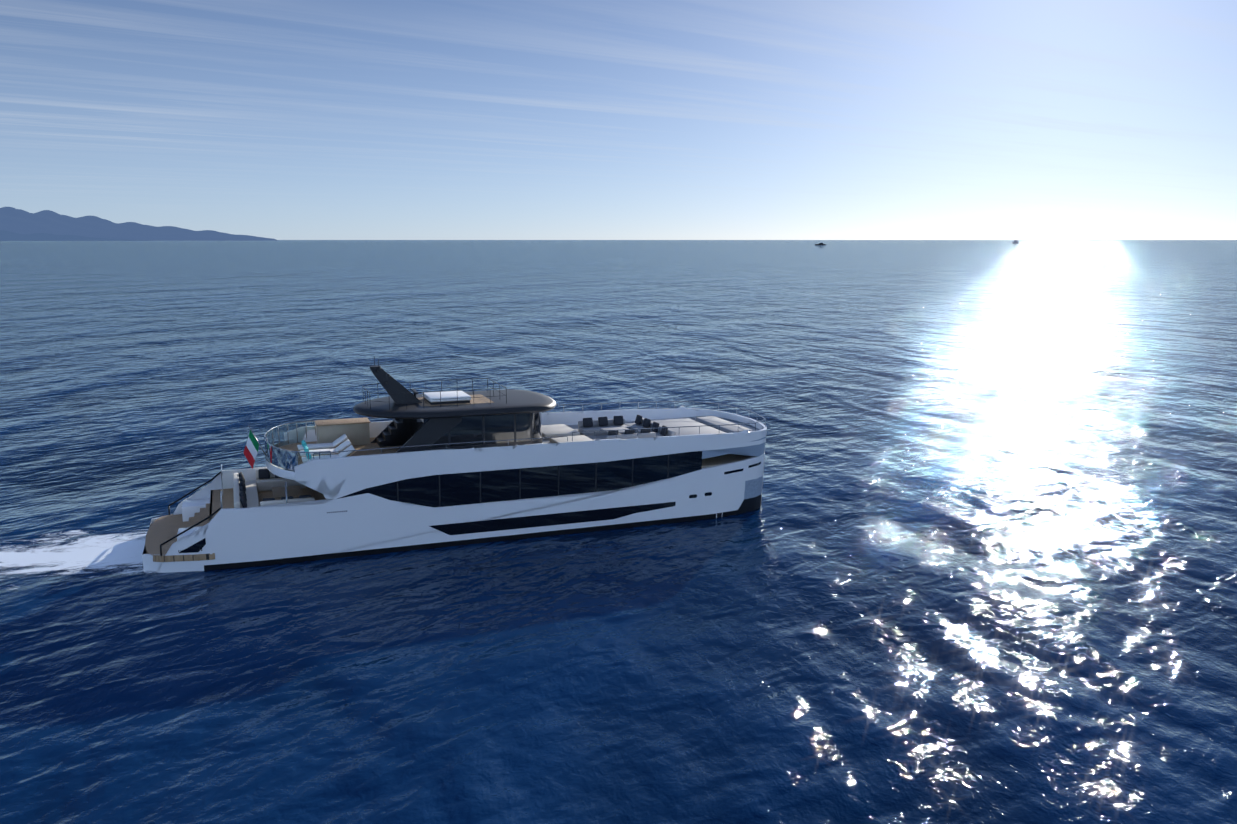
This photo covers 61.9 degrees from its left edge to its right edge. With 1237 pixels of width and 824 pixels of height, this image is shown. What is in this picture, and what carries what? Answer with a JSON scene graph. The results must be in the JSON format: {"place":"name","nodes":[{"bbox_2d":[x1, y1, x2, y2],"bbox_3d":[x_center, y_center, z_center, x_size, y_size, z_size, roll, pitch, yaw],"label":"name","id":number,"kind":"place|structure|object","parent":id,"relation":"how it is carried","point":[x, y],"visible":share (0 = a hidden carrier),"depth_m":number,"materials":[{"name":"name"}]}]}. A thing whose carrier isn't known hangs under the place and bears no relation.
{"place":"outdoors","nodes":[
{"label":"outdoors","id":0,"kind":"place"},
{"bbox_2d":[0,230,149,240],"bbox_3d":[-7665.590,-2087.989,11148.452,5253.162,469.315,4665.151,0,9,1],"label":"mountain","id":1,"kind":"structure","parent":0,"point":[5,235],"depth_m":11348.74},
{"bbox_2d":[0,207,277,240],"bbox_3d":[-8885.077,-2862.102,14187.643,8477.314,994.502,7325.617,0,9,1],"label":"mountain","id":2,"kind":"structure","parent":0,"point":[14,220],"depth_m":14236.91,"materials":[{"name":"blue stone"}]},
{"bbox_2d":[244,430,258,468],"bbox_3d":[-14.288,1.426,40.118,0.594,1.613,0.172,-4,10,-20],"label":"ensign","id":3,"kind":"object","parent":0,"point":[251,449],"visible":0.83,"depth_m":40.14,"materials":[{"name":"multicoloured fabric"}]},
{"bbox_2d":[264,425,328,471],"bbox_3d":[-12.797,1.419,40.692,2.160,0.868,6.918,-4,10,-20],"label":"balustrade glass","id":4,"kind":"object","parent":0,"point":[291,460],"visible":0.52,"depth_m":38.34,"materials":[{"name":"clear glass"}]},
{"bbox_2d":[302,445,354,462],"bbox_3d":[-11.198,1.607,39.764,1.948,0.434,0.700,-4,10,-20],"label":"lounger pad","id":5,"kind":"object","parent":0,"point":[344,454],"visible":0.48,"depth_m":39.75,"materials":[{"name":"white fabric"}]},
{"bbox_2d":[278,417,765,479],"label":"deck","id":6,"kind":"structure","parent":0,"point":[748,443],"depth_m":44.33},
{"bbox_2d":[248,426,265,455],"bbox_3d":[-14.026,1.218,40.189,0.703,1.449,0.044,-4,10,-20],"label":"ensign staff","id":7,"kind":"object","parent":6,"relation":"on","point":[257,440],"visible":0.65,"depth_m":40.14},
{"bbox_2d":[265,439,294,479],"bbox_3d":[-13.177,1.880,40.624,1.387,0.327,7.061,-4,10,-20],"label":"deck edge","id":8,"kind":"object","parent":6,"relation":"on","point":[286,474],"depth_m":38.50,"materials":[{"name":"white paint"}]},
{"bbox_2d":[279,437,402,464],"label":"deck floor","id":9,"kind":"structure","parent":6,"relation":"on","point":[292,447],"depth_m":42.73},
{"bbox_2d":[264,420,330,469],"bbox_3d":[-12.799,1.399,40.688,2.199,0.908,6.962,-4,10,-20],"label":"balustrade rail","id":10,"kind":"object","parent":9,"relation":"on","point":[288,441],"visible":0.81,"depth_m":40.31,"materials":[{"name":"silver metal"}]},
{"bbox_2d":[296,439,346,450],"bbox_3d":[-12.081,1.351,42.092,2.044,0.538,0.760,-4,10,-20],"label":"lounger frame","id":11,"kind":"object","parent":9,"relation":"on","point":[316,449],"visible":0.21,"depth_m":41.83,"materials":[{"name":"white metal"}]},
{"bbox_2d":[297,434,347,449],"bbox_3d":[-12.080,1.222,42.071,1.948,0.434,0.700,-4,10,-20],"label":"lounger pad","id":12,"kind":"object","parent":11,"relation":"on","point":[339,440],"visible":0.98,"depth_m":41.94,"materials":[{"name":"white fabric"}]},
{"bbox_2d":[298,443,351,458],"bbox_3d":[-11.640,1.544,40.938,2.044,0.538,0.760,-4,10,-20],"label":"lounger frame","id":13,"kind":"object","parent":9,"relation":"on","point":[327,454],"visible":0.08,"depth_m":40.68,"materials":[{"name":"grey metal"}]},
{"bbox_2d":[300,439,350,455],"bbox_3d":[-11.639,1.415,40.917,1.948,0.434,0.700,-4,10,-20],"label":"lounger pad","id":14,"kind":"object","parent":13,"relation":"on","point":[344,445],"visible":0.67,"depth_m":40.88,"materials":[{"name":"white fabric"}]},
{"bbox_2d":[316,423,369,444],"bbox_3d":[-11.677,0.892,43.687,2.081,0.919,1.100,-4,10,-20],"label":"bar cabinet","id":15,"kind":"object","parent":9,"relation":"on","point":[357,434],"visible":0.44,"depth_m":43.21,"materials":[{"name":"brown wood"}]},
{"bbox_2d":[315,417,370,425],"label":"countertop","id":16,"kind":"structure","parent":15,"relation":"on","point":[341,421],"depth_m":43.53,"materials":[{"name":"beige stone"}]},
{"bbox_2d":[371,419,396,442],"bbox_3d":[-9.144,0.406,44.270,3.022,1.685,0.100,-4,10,-20],"label":"stair railing","id":17,"kind":"object","parent":9,"relation":"on","point":[380,434],"visible":0.06,"depth_m":43.95,"materials":[{"name":"metal"}]},
{"bbox_2d":[376,419,409,446],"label":"sundeck stairs","id":18,"kind":"structure","parent":9,"relation":"on","point":[397,433],"depth_m":43.30,"materials":[{"name":"grey paint"}]},
{"bbox_2d":[396,417,461,452],"bbox_3d":[-7.613,1.076,40.265,3.022,1.685,0.100,-4,10,-20],"label":"brace","id":19,"kind":"object","parent":9,"relation":"on","point":[429,432],"visible":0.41,"depth_m":40.27,"materials":[{"name":"grey paint"}]},
{"bbox_2d":[410,412,541,447],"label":"window","id":20,"kind":"structure","parent":6,"relation":"on","point":[470,429],"depth_m":41.25,"materials":[{"name":"black glass"}]},
{"bbox_2d":[353,389,555,418],"bbox_3d":[-6.756,-0.342,42.707,8.275,0.306,5.300,-4,10,-20],"label":"hardtop","id":21,"kind":"object","parent":20,"relation":"on","point":[521,401],"visible":0.83,"depth_m":41.05,"materials":[{"name":"grey paint"}]},
{"bbox_2d":[363,386,369,403],"bbox_3d":[-10.117,-0.601,41.379,0.024,0.644,2.228,-4,10,-20],"label":"antenna","id":22,"kind":"object","parent":21,"relation":"on","point":[367,395],"visible":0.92,"depth_m":41.05,"materials":[{"name":"grey paint"}]},
{"bbox_2d":[370,356,421,403],"bbox_3d":[-9.081,-1.286,41.857,2.036,1.940,1.973,-9,13,-43],"label":"mast","id":23,"kind":"object","parent":21,"relation":"on","point":[389,383],"visible":0.96,"depth_m":41.51,"materials":[{"name":"grey metal"}]},
{"bbox_2d":[363,378,487,400],"bbox_3d":[-8.185,-0.997,43.749,5.396,0.644,0.458,-5,11,-26],"label":"railing","id":24,"kind":"object","parent":21,"relation":"on","point":[437,380],"visible":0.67,"depth_m":44.01,"materials":[{"name":"metal"}]},
{"bbox_2d":[369,388,506,409],"bbox_3d":[-7.080,-0.514,40.856,5.396,0.644,0.458,-3,10,-15],"label":"railing","id":25,"kind":"object","parent":21,"relation":"on","point":[436,399],"visible":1,"depth_m":40.76,"materials":[{"name":"grey metal"}]},
{"bbox_2d":[418,394,494,406],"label":"deck floor","id":26,"kind":"structure","parent":21,"relation":"on","point":[480,398],"depth_m":42.29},
{"bbox_2d":[422,391,470,401],"bbox_3d":[-7.103,-0.657,42.521,1.685,0.174,1.900,-4,10,-20],"label":"sunpad","id":27,"kind":"object","parent":26,"relation":"on","point":[446,396],"visible":0.9,"depth_m":41.93,"materials":[{"name":"white fabric"}]},
{"bbox_2d":[424,397,469,404],"bbox_3d":[-7.103,-0.521,42.544,1.586,0.102,1.800,-4,10,-20],"label":"sun pad base","id":28,"kind":"object","parent":26,"relation":"on","point":[449,402],"visible":0.29,"depth_m":41.73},
{"bbox_2d":[488,378,505,395],"bbox_3d":[-5.110,-0.912,43.240,0.027,0.644,3.224,-4,10,-20],"label":"railing","id":29,"kind":"object","parent":21,"relation":"on","point":[493,387],"visible":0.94,"depth_m":43.69,"materials":[{"name":"metal"}]},
{"bbox_2d":[410,434,541,450],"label":"deck floor","id":30,"kind":"structure","parent":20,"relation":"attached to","point":[536,441],"depth_m":41.25,"materials":[{"name":"brown wood"}]},
{"bbox_2d":[448,413,532,446],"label":"window frame posts","id":31,"kind":"object","parent":20,"relation":"attached to","point":[483,417],"visible":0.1,"depth_m":41.45,"materials":[{"name":"black metal"}]},
{"bbox_2d":[542,418,695,443],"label":"deck floor","id":32,"kind":"structure","parent":6,"relation":"on","point":[575,427],"depth_m":45.57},
{"bbox_2d":[542,424,579,438],"bbox_3d":[-2.839,0.867,45.976,1.586,0.214,2.300,-4,10,-20],"label":"sunpad","id":33,"kind":"object","parent":32,"relation":"on","point":[557,430],"visible":0.62,"depth_m":45.38,"materials":[{"name":"white fabric"}]},
{"bbox_2d":[550,435,593,442],"bbox_3d":[-1.816,1.314,43.300,1.586,0.214,2.300,-4,10,-20],"label":"sunpad","id":34,"kind":"object","parent":32,"relation":"on","point":[579,438],"visible":0.35,"depth_m":43.56,"materials":[{"name":"white fabric"}]},
{"bbox_2d":[578,419,628,435],"bbox_3d":[-0.662,0.675,46.072,2.180,0.562,0.800,-4,10,-20],"label":"sofa","id":35,"kind":"object","parent":32,"relation":"on","point":[594,427],"visible":0.62,"depth_m":45.83,"materials":[{"name":"white fabric"}]},
{"bbox_2d":[583,416,623,426],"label":"cushions","id":36,"kind":"object","parent":35,"relation":"on","point":[602,421],"visible":1,"depth_m":46.01,"materials":[{"name":"black fabric"}]},
{"bbox_2d":[601,427,627,432],"bbox_3d":[-0.069,0.790,44.638,1.090,0.051,1.100,-4,10,-20],"label":"table","id":37,"kind":"object","parent":32,"relation":"on","point":[619,429],"visible":0.5,"depth_m":44.71,"materials":[{"name":"silver metal"}]},
{"bbox_2d":[606,432,655,438],"bbox_3d":[0.431,1.153,43.211,2.180,0.562,0.800,-4,10,-20],"label":"sofa","id":38,"kind":"object","parent":32,"relation":"on","point":[640,435],"visible":0.42,"depth_m":42.82,"materials":[{"name":"white fabric"}]},
{"bbox_2d":[608,428,650,434],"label":"cushions","id":39,"kind":"object","parent":38,"relation":"on","point":[630,431],"visible":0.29,"depth_m":43.01,"materials":[{"name":"fabric"}]},
{"bbox_2d":[624,418,675,436],"bbox_3d":[1.322,0.825,45.175,0.892,0.562,3.900,-4,10,-20],"label":"sofa","id":40,"kind":"object","parent":32,"relation":"on","point":[640,426],"visible":0.29,"depth_m":45.44,"materials":[{"name":"white fabric"}]},
{"bbox_2d":[635,415,667,435],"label":"sofa pillows","id":41,"kind":"object","parent":40,"relation":"on","point":[646,423],"visible":0.98,"depth_m":45.42,"materials":[{"name":"black fabric"}]},
{"bbox_2d":[651,418,724,435],"bbox_3d":[3.004,0.789,46.625,2.478,0.153,4.600,-4,10,-20],"label":"sunpad","id":42,"kind":"object","parent":32,"relation":"on","point":[681,429],"visible":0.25,"depth_m":46.68,"materials":[{"name":"white fabric"}]},
{"bbox_2d":[695,416,752,432],"bbox_3d":[4.813,0.637,47.291,0.991,0.235,4.000,-4,10,-20],"label":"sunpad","id":43,"kind":"object","parent":32,"relation":"on","point":[714,420],"visible":0.69,"depth_m":47.23,"materials":[{"name":"white fabric"}]},
{"bbox_2d":[0,240,1236,823],"bbox_3d":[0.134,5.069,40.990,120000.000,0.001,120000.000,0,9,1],"label":"sea","id":44,"kind":"structure","parent":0,"point":[972,558],"depth_m":37.95,"materials":[{"name":"liquid"}]},
{"bbox_2d":[0,529,155,589],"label":"wake foam","id":45,"kind":"object","parent":44,"relation":"on","point":[100,553],"visible":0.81,"depth_m":38.74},
{"bbox_2d":[152,467,266,522],"bbox_3d":[-6.517,3.363,45.318,25.766,3.166,3.541,-4,10,-20],"label":"hull","id":46,"kind":"object","parent":44,"relation":"on","point":[249,474],"visible":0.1,"depth_m":43.02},
{"bbox_2d":[142,453,764,572],"bbox_3d":[-5.279,3.904,42.079,25.766,3.166,3.541,-4,10,-20],"label":"hull","id":47,"kind":"object","parent":44,"relation":"on","point":[367,521],"visible":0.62,"depth_m":39.08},
{"bbox_2d":[145,514,214,561],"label":"swim platform","id":48,"kind":"structure","parent":47,"relation":"on","point":[162,529],"depth_m":38.76,"materials":[{"name":"brown wood"}]},
{"bbox_2d":[177,526,201,540],"bbox_3d":[-15.519,4.655,37.771,1.140,0.613,1.230,-4,10,-20],"label":"step pedestal","id":49,"kind":"object","parent":48,"relation":"on","point":[186,533],"visible":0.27,"depth_m":37.65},
{"bbox_2d":[160,471,220,555],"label":"stern handrails","id":50,"kind":"object","parent":48,"relation":"on","point":[196,524],"visible":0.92,"depth_m":37.00,"materials":[{"name":"black metal"}]},
{"bbox_2d":[182,498,209,521],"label":"wall","id":51,"kind":"structure","parent":48,"relation":"on","point":[191,507],"depth_m":41.33,"materials":[{"name":"white paint"}]},
{"bbox_2d":[188,503,209,526],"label":"stairs","id":52,"kind":"structure","parent":48,"relation":"on","point":[202,514],"depth_m":40.30,"materials":[{"name":"brown wood"}]},
{"bbox_2d":[209,491,212,553],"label":"trim","id":53,"kind":"structure","parent":48,"relation":"on","point":[211,496],"depth_m":39.37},
{"bbox_2d":[179,538,205,552],"bbox_3d":[-15.259,4.770,36.832,0.985,0.531,0.032,-1,10,-9],"label":"window","id":54,"kind":"structure","parent":47,"relation":"attached to","point":[195,547],"depth_m":36.86,"materials":[{"name":"black glass"}]},
{"bbox_2d":[210,486,325,518],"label":"cockpit deck","id":55,"kind":"structure","parent":47,"relation":"on","point":[228,499],"depth_m":41.83,"materials":[{"name":"brown wood"}]},
{"bbox_2d":[220,491,222,508],"bbox_3d":[-14.503,3.582,37.693,0.044,1.061,1.640,-4,10,-20],"label":"post","id":56,"kind":"object","parent":55,"relation":"on","point":[221,499],"visible":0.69,"depth_m":37.40,"materials":[{"name":"silver metal"}]},
{"bbox_2d":[221,464,222,496],"bbox_3d":[-16.266,2.810,42.308,0.044,1.061,1.640,-4,10,-20],"label":"post","id":57,"kind":"object","parent":55,"relation":"on","point":[221,480],"visible":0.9,"depth_m":41.58,"materials":[{"name":"silver metal"}]},
{"bbox_2d":[233,473,259,507],"bbox_3d":[-14.568,3.276,40.326,0.892,0.796,5.200,-4,10,-20],"label":"cockpit sofa","id":58,"kind":"object","parent":55,"relation":"on","point":[251,492],"visible":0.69,"depth_m":40.09,"materials":[{"name":"white fabric"}]},
{"bbox_2d":[239,472,246,507],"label":"cockpit sofa pillows","id":59,"kind":"object","parent":58,"relation":"on","point":[242,494],"visible":1,"depth_m":39.62,"materials":[{"name":"fabric"}]},
{"bbox_2d":[256,469,305,491],"bbox_3d":[-14.146,2.800,43.170,1.932,0.796,0.800,-4,10,-20],"label":"cockpit sofa","id":60,"kind":"object","parent":55,"relation":"on","point":[268,484],"visible":0.48,"depth_m":42.80,"materials":[{"name":"beige fabric"}]},
{"bbox_2d":[258,469,280,478],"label":"cockpit sofa pillows","id":61,"kind":"object","parent":60,"relation":"on","point":[264,473],"visible":0.4,"depth_m":42.90,"materials":[{"name":"black fabric"}]},
{"bbox_2d":[272,485,302,498],"bbox_3d":[-13.131,3.171,40.857,1.090,0.051,1.800,-4,10,-20],"label":"cockpit table","id":62,"kind":"object","parent":55,"relation":"on","point":[293,491],"visible":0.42,"depth_m":40.84,"materials":[{"name":"brown wood"}]},
{"bbox_2d":[260,497,314,505],"bbox_3d":[-12.348,3.587,38.463,1.932,0.796,0.800,-4,10,-20],"label":"cockpit sofa","id":63,"kind":"object","parent":55,"relation":"on","point":[272,502],"visible":0.31,"depth_m":38.01,"materials":[{"name":"white fabric"}]},
{"bbox_2d":[262,495,310,500],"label":"cushions","id":64,"kind":"object","parent":63,"relation":"on","point":[289,497],"visible":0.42,"depth_m":38.25,"materials":[{"name":"black fabric"}]},
{"bbox_2d":[285,482,287,503],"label":"overhang poles","id":65,"kind":"object","parent":47,"relation":"attached to","point":[286,492],"visible":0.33,"depth_m":37.55,"materials":[{"name":"silver metal"}]},
{"bbox_2d":[397,482,398,501],"bbox_3d":[-8.320,3.003,38.855,0.060,0.787,0.054,-4,10,-20],"label":"mullion","id":66,"kind":"object","parent":47,"relation":"on","point":[397,493],"visible":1,"depth_m":38.87,"materials":[{"name":"grey paint"}]},
{"bbox_2d":[204,510,736,570],"bbox_3d":[-4.836,5.151,40.813,21.505,0.510,0.251,-4,10,-21],"label":"hull bottom stripe","id":67,"kind":"object","parent":47,"relation":"attached to","point":[423,546],"visible":0.35,"depth_m":40.14,"materials":[{"name":"black paint"}]},
{"bbox_2d":[480,472,480,502],"bbox_3d":[-5.354,2.934,39.981,0.059,1.264,0.087,-4,10,-20],"label":"mullion","id":68,"kind":"object","parent":47,"relation":"on","point":[480,487],"visible":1,"depth_m":39.98,"materials":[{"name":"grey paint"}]},
{"bbox_2d":[284,406,748,442],"bbox_3d":[-4.328,0.876,47.325,20.778,1.589,3.088,-2,10,-11],"label":"band port","id":69,"kind":"object","parent":47,"relation":"on","point":[548,418],"visible":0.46,"depth_m":48.62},
{"bbox_2d":[544,401,717,412],"bbox_3d":[0.172,-0.216,48.940,9.412,0.602,0.791,-2,10,-13],"label":"railing","id":70,"kind":"object","parent":69,"relation":"on","point":[632,402],"visible":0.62,"depth_m":49.24,"materials":[{"name":"silver metal"}]},
{"bbox_2d":[337,451,701,506],"bbox_3d":[-3.485,2.766,40.680,14.944,1.480,0.095,-4,10,-20],"label":"window","id":71,"kind":"structure","parent":47,"relation":"on","point":[464,488],"depth_m":40.74,"materials":[{"name":"black glass"}]},
{"bbox_2d":[439,475,440,506],"bbox_3d":[-6.837,3.018,39.428,0.060,1.257,0.087,-4,10,-20],"label":"mullion","id":72,"kind":"object","parent":71,"relation":"attached to","point":[439,493],"visible":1,"depth_m":39.47,"materials":[{"name":"grey paint"}]},
{"bbox_2d":[595,463,596,491],"bbox_3d":[-0.907,2.679,41.652,0.060,1.285,0.088,-4,10,-20],"label":"mullion","id":73,"kind":"object","parent":71,"relation":"attached to","point":[596,478],"visible":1,"depth_m":41.66,"materials":[{"name":"grey paint"}]},
{"bbox_2d":[632,459,633,485],"bbox_3d":[0.577,2.524,42.192,0.060,1.238,0.085,-4,10,-20],"label":"mullion","id":74,"kind":"object","parent":71,"relation":"attached to","point":[632,470],"visible":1,"depth_m":42.15,"materials":[{"name":"grey paint"}]},
{"bbox_2d":[667,455,668,478],"bbox_3d":[2.059,2.284,42.724,0.060,1.052,0.073,-4,10,-20],"label":"mullion","id":75,"kind":"object","parent":71,"relation":"attached to","point":[668,468],"visible":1,"depth_m":42.75,"materials":[{"name":"grey paint"}]},
{"bbox_2d":[519,469,520,498],"bbox_3d":[-3.871,2.849,40.538,0.060,1.271,0.088,-4,10,-20],"label":"mullion","id":76,"kind":"object","parent":47,"relation":"on","point":[519,483],"visible":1,"depth_m":40.53,"materials":[{"name":"grey paint"}]},
{"bbox_2d":[294,418,766,498],"bbox_3d":[-2.057,1.869,41.384,20.778,1.589,3.088,-5,11,-30],"label":"band","id":77,"kind":"object","parent":47,"relation":"on","point":[350,474],"visible":1,"depth_m":39.77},
{"bbox_2d":[313,436,567,457],"bbox_3d":[-6.567,1.337,39.275,9.736,0.284,0.049,-4,10,-20],"label":"rail","id":78,"kind":"object","parent":77,"relation":"on","point":[439,444],"visible":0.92,"depth_m":39.15,"materials":[{"name":"silver metal"}]},
{"bbox_2d":[572,419,765,441],"bbox_3d":[2.493,0.798,42.866,9.412,0.602,0.791,-5,11,-27],"label":"railing","id":79,"kind":"object","parent":77,"relation":"on","point":[667,427],"visible":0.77,"depth_m":42.38,"materials":[{"name":"silver metal"}]},
{"bbox_2d":[718,403,765,418],"bbox_3d":[5.842,0.115,47.597,0.451,0.396,4.698,-4,10,-20],"label":"bow rail","id":80,"kind":"object","parent":77,"relation":"on","point":[740,408],"visible":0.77,"depth_m":48.49,"materials":[{"name":"silver metal"}]},
{"bbox_2d":[430,502,675,534],"bbox_3d":[-2.452,4.307,41.436,10.366,0.500,0.034,-4,10,-20],"label":"hull window","id":81,"kind":"structure","parent":47,"relation":"attached to","point":[533,521],"depth_m":41.26,"materials":[{"name":"black glass"}]},
{"bbox_2d":[558,466,558,495],"bbox_3d":[-2.389,2.764,41.095,0.060,1.278,0.088,-4,10,-20],"label":"mullion","id":82,"kind":"object","parent":47,"relation":"on","point":[558,480],"visible":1,"depth_m":41.09,"materials":[{"name":"grey paint"}]},
{"bbox_2d":[684,416,750,426],"bbox_3d":[3.872,0.697,49.501,5.443,0.858,1.647,3,10,19],"label":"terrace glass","id":83,"kind":"object","parent":47,"relation":"on","point":[749,425],"depth_m":49.10,"materials":[{"name":"blue"}]},
{"bbox_2d":[702,454,754,467],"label":"terrace floor","id":84,"kind":"structure","parent":47,"relation":"on","point":[718,460],"depth_m":44.94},
{"bbox_2d":[702,425,765,458],"bbox_3d":[5.538,1.426,45.140,1.647,0.858,5.443,5,11,29],"label":"panel","id":85,"kind":"object","parent":47,"relation":"on","point":[756,450],"visible":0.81,"depth_m":44.02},
{"bbox_2d":[724,468,743,474],"bbox_3d":[4.934,2.542,44.064,0.980,0.174,0.012,-5,11,-27],"label":"hull slot","id":86,"kind":"object","parent":47,"relation":"on","point":[733,471],"visible":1,"depth_m":44.05,"materials":[{"name":"black glass"}]},
{"bbox_2d":[735,495,761,514],"bbox_3d":[5.985,4.170,46.311,0.998,1.246,3.994,3,10,19],"label":"bow hull bottom","id":87,"kind":"object","parent":47,"relation":"on","point":[750,504],"visible":0.42,"depth_m":45.08,"materials":[{"name":"black paint"}]},
{"bbox_2d":[744,476,762,498],"bbox_3d":[6.155,3.099,46.306,0.731,0.868,3.686,2,10,11],"label":"hull panel","id":88,"kind":"object","parent":47,"relation":"attached to","point":[753,487],"visible":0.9,"depth_m":44.97,"materials":[{"name":"silver metal"}]},
{"bbox_2d":[748,462,760,467],"bbox_3d":[5.933,2.291,44.700,0.868,0.174,0.069,-9,13,-43],"label":"hull slot","id":89,"kind":"object","parent":47,"relation":"on","point":[756,464],"visible":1,"depth_m":44.64,"materials":[{"name":"black glass"}]},
{"bbox_2d":[0,0,1236,239],"label":"sky","id":90,"kind":"structure","parent":0,"point":[274,119],"materials":[{"name":"blue"}]}
]}

